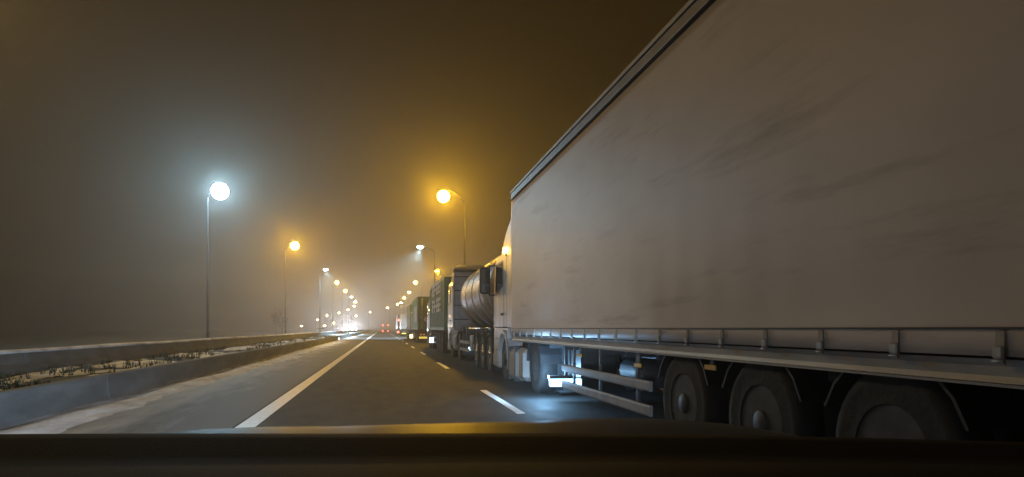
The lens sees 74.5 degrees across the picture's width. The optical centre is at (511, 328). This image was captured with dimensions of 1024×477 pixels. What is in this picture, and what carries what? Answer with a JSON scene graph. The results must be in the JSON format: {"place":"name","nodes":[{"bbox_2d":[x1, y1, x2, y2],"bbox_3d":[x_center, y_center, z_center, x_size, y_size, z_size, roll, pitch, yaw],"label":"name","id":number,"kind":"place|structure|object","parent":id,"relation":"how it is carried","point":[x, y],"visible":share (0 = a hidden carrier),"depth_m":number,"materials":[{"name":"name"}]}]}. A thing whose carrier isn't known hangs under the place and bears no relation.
{"place":"outdoors","nodes":[
{"label":"outdoors","id":0,"kind":"place"},
{"bbox_2d":[58,329,380,433],"bbox_3d":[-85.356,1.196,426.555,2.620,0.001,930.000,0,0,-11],"label":"road shoulder","id":1,"kind":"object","parent":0,"point":[230,401],"visible":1,"depth_m":11.03},
{"bbox_2d":[0,333,366,433],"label":"snow bank","id":2,"kind":"structure","parent":1,"relation":"on","point":[58,422],"depth_m":10.46,"materials":[{"name":"white snow"}]},
{"bbox_2d":[0,329,617,355],"bbox_3d":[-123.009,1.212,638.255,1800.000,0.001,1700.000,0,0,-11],"label":"ground","id":3,"kind":"structure","parent":0,"point":[11,339],"depth_m":116.17,"materials":[{"name":"soil"}]},
{"bbox_2d":[0,330,369,388],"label":"planted strip","id":4,"kind":"object","parent":3,"relation":"on","point":[54,379],"visible":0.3,"depth_m":13.38,"materials":[{"name":"soil"}]},
{"bbox_2d":[0,335,337,389],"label":"grass","id":5,"kind":"structure","parent":4,"relation":"on","point":[15,383],"depth_m":14.22,"materials":[{"name":"plant"}]},
{"bbox_2d":[0,331,363,390],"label":"snow patches","id":6,"kind":"object","parent":4,"relation":"on","point":[38,375],"visible":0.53,"depth_m":14.73,"materials":[{"name":"white snow"}]},
{"bbox_2d":[0,330,372,428],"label":"concrete kerb wall","id":7,"kind":"structure","parent":3,"relation":"on","point":[19,405],"depth_m":11.13,"materials":[{"name":"grey concrete"}]},
{"bbox_2d":[267,311,283,334],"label":"tall shrub","id":8,"kind":"object","parent":3,"relation":"on","point":[275,319],"visible":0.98,"depth_m":115.28,"materials":[{"name":"brown plant"}]},
{"bbox_2d":[277,309,287,331],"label":"tall shrub","id":9,"kind":"object","parent":3,"relation":"on","point":[281,325],"visible":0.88,"depth_m":112.55,"materials":[{"name":"brown plant"}]},
{"bbox_2d":[0,0,688,328],"label":"sky","id":10,"kind":"structure","parent":0,"point":[334,128],"materials":[{"name":"brown"}]},
{"bbox_2d":[232,329,664,427],"bbox_3d":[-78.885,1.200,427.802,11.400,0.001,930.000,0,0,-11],"label":"road","id":11,"kind":"structure","parent":0,"point":[383,378],"depth_m":11.88,"materials":[{"name":"grey asphalt"}]},
{"bbox_2d":[235,330,379,427],"bbox_3d":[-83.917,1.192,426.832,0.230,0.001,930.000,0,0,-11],"label":"edge line","id":12,"kind":"object","parent":11,"relation":"on","point":[257,418],"visible":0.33,"depth_m":11.46,"materials":[{"name":"paint"}]},
{"bbox_2d":[382,321,388,332],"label":"box lorry","id":13,"kind":"object","parent":11,"relation":"on","point":[385,325],"visible":1,"depth_m":181.82,"materials":[{"name":"grey paint"}]},
{"bbox_2d":[396,315,399,334],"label":"articulated lorry","id":14,"kind":"object","parent":11,"relation":"on","point":[397,324],"visible":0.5,"depth_m":124.30,"materials":[{"name":"white paint"}]},
{"bbox_2d":[399,314,405,335],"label":"articulated lorry","id":15,"kind":"object","parent":11,"relation":"on","point":[402,324],"visible":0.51,"depth_m":99.80,"materials":[{"name":"white paint"}]},
{"bbox_2d":[402,315,405,327],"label":"rear door","id":16,"kind":"structure","parent":15,"relation":"in","point":[403,316],"depth_m":99.79,"materials":[{"name":"white paint"}]},
{"bbox_2d":[406,304,411,339],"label":"articulated lorry","id":17,"kind":"object","parent":11,"relation":"on","point":[408,321],"visible":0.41,"depth_m":73.89,"materials":[{"name":"metal"}]},
{"bbox_2d":[410,297,429,342],"bbox_3d":[-7.756,-0.690,60.933,2.790,3.780,12.930,0,0,-11],"label":"container lorry","id":18,"kind":"object","parent":11,"relation":"on","point":[418,334],"visible":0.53,"depth_m":54.57,"materials":[{"name":"green paint"}]},
{"bbox_2d":[419,298,429,327],"bbox_3d":[-6.964,-1.250,54.577,1.100,2.460,0.093,0,0,-11],"label":"rear door","id":19,"kind":"structure","parent":18,"relation":"in","point":[423,302],"depth_m":54.54,"materials":[{"name":"green paint"}]},
{"bbox_2d":[416,245,434,283],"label":"street lamp","id":20,"kind":"object","parent":11,"relation":"on","point":[420,246],"visible":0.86,"depth_m":89.61,"materials":[{"name":"metal"}]},
{"bbox_2d":[427,276,451,352],"bbox_3d":[-3.169,-0.600,37.287,2.730,3.600,12.305,0,0,-11],"label":"container lorry","id":21,"kind":"object","parent":11,"relation":"on","point":[437,321],"visible":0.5,"depth_m":34.06,"materials":[{"name":"green paint"}]},
{"bbox_2d":[447,279,451,327],"bbox_3d":[-2.465,-1.160,31.230,1.100,2.230,0.045,0,0,-11],"label":"rear door","id":22,"kind":"structure","parent":21,"relation":"in","point":[448,280],"depth_m":31.11,"materials":[{"name":"green paint"}]},
{"bbox_2d":[437,189,464,264],"bbox_3d":[-4.938,-5.086,55.162,2.328,12.673,0.936,0,0,-11],"label":"street lamp","id":23,"kind":"object","parent":11,"relation":"on","point":[443,195],"visible":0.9,"depth_m":54.91,"materials":[{"name":"metal"}]},
{"bbox_2d":[390,333,523,413],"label":"lane marking","id":24,"kind":"object","parent":11,"relation":"on","point":[506,404],"visible":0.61,"depth_m":11.30,"materials":[{"name":"paint"}]},
{"bbox_2d":[448,255,502,372],"bbox_3d":[-0.494,-0.730,23.845,2.565,3.860,12.015,0,0,-11],"label":"tanker lorry","id":25,"kind":"object","parent":11,"relation":"on","point":[470,321],"visible":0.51,"depth_m":23.55,"materials":[{"name":"metal"}]},
{"bbox_2d":[448,287,450,304],"bbox_3d":[-2.653,-1.357,28.564,0.022,0.735,1.100,0,0,-11],"label":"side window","id":26,"kind":"structure","parent":25,"relation":"in","point":[449,289],"depth_m":28.44,"materials":[{"name":"black glass"}]},
{"bbox_2d":[0,418,1023,476],"bbox_3d":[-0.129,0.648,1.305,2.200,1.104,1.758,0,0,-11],"label":"car","id":27,"kind":"object","parent":11,"relation":"on","point":[614,447],"visible":1,"depth_m":0.74,"materials":[{"name":"plastic"}]},
{"bbox_2d":[479,0,1023,441],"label":"articulated lorry","id":28,"kind":"object","parent":11,"relation":"on","point":[803,218],"visible":0.92,"depth_m":4.55,"materials":[{"name":"white fabric"}]},
{"bbox_2d":[495,260,502,294],"bbox_3d":[-0.307,-1.198,15.971,0.022,0.735,1.100,0,0,-11],"label":"side window","id":29,"kind":"structure","parent":28,"relation":"in","point":[499,266],"depth_m":15.87,"materials":[{"name":"black glass"}]},
{"label":"opposite road","id":30,"kind":"structure","parent":0,"visible":0},
{"bbox_2d":[0,329,367,377],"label":"concrete safety barrier","id":31,"kind":"object","parent":30,"relation":"on","point":[13,362],"visible":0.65,"depth_m":16.44,"materials":[{"name":"grey concrete"}]},
{"bbox_2d":[206,182,227,337],"bbox_3d":[-23.082,-5.164,52.921,1.465,12.827,1.225,0,0,-45],"label":"street lamp","id":32,"kind":"object","parent":30,"relation":"on","point":[219,190],"visible":0.96,"depth_m":52.77,"materials":[{"name":"metal"}]},
{"bbox_2d":[285,241,298,333],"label":"street lamp","id":33,"kind":"object","parent":30,"relation":"on","point":[294,245],"visible":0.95,"depth_m":87.74,"materials":[{"name":"metal"}]},
{"bbox_2d":[348,296,352,327],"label":"street lamp","id":34,"kind":"object","parent":30,"relation":"on","point":[348,311],"visible":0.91,"depth_m":230.91,"materials":[{"name":"metal"}]}
]}

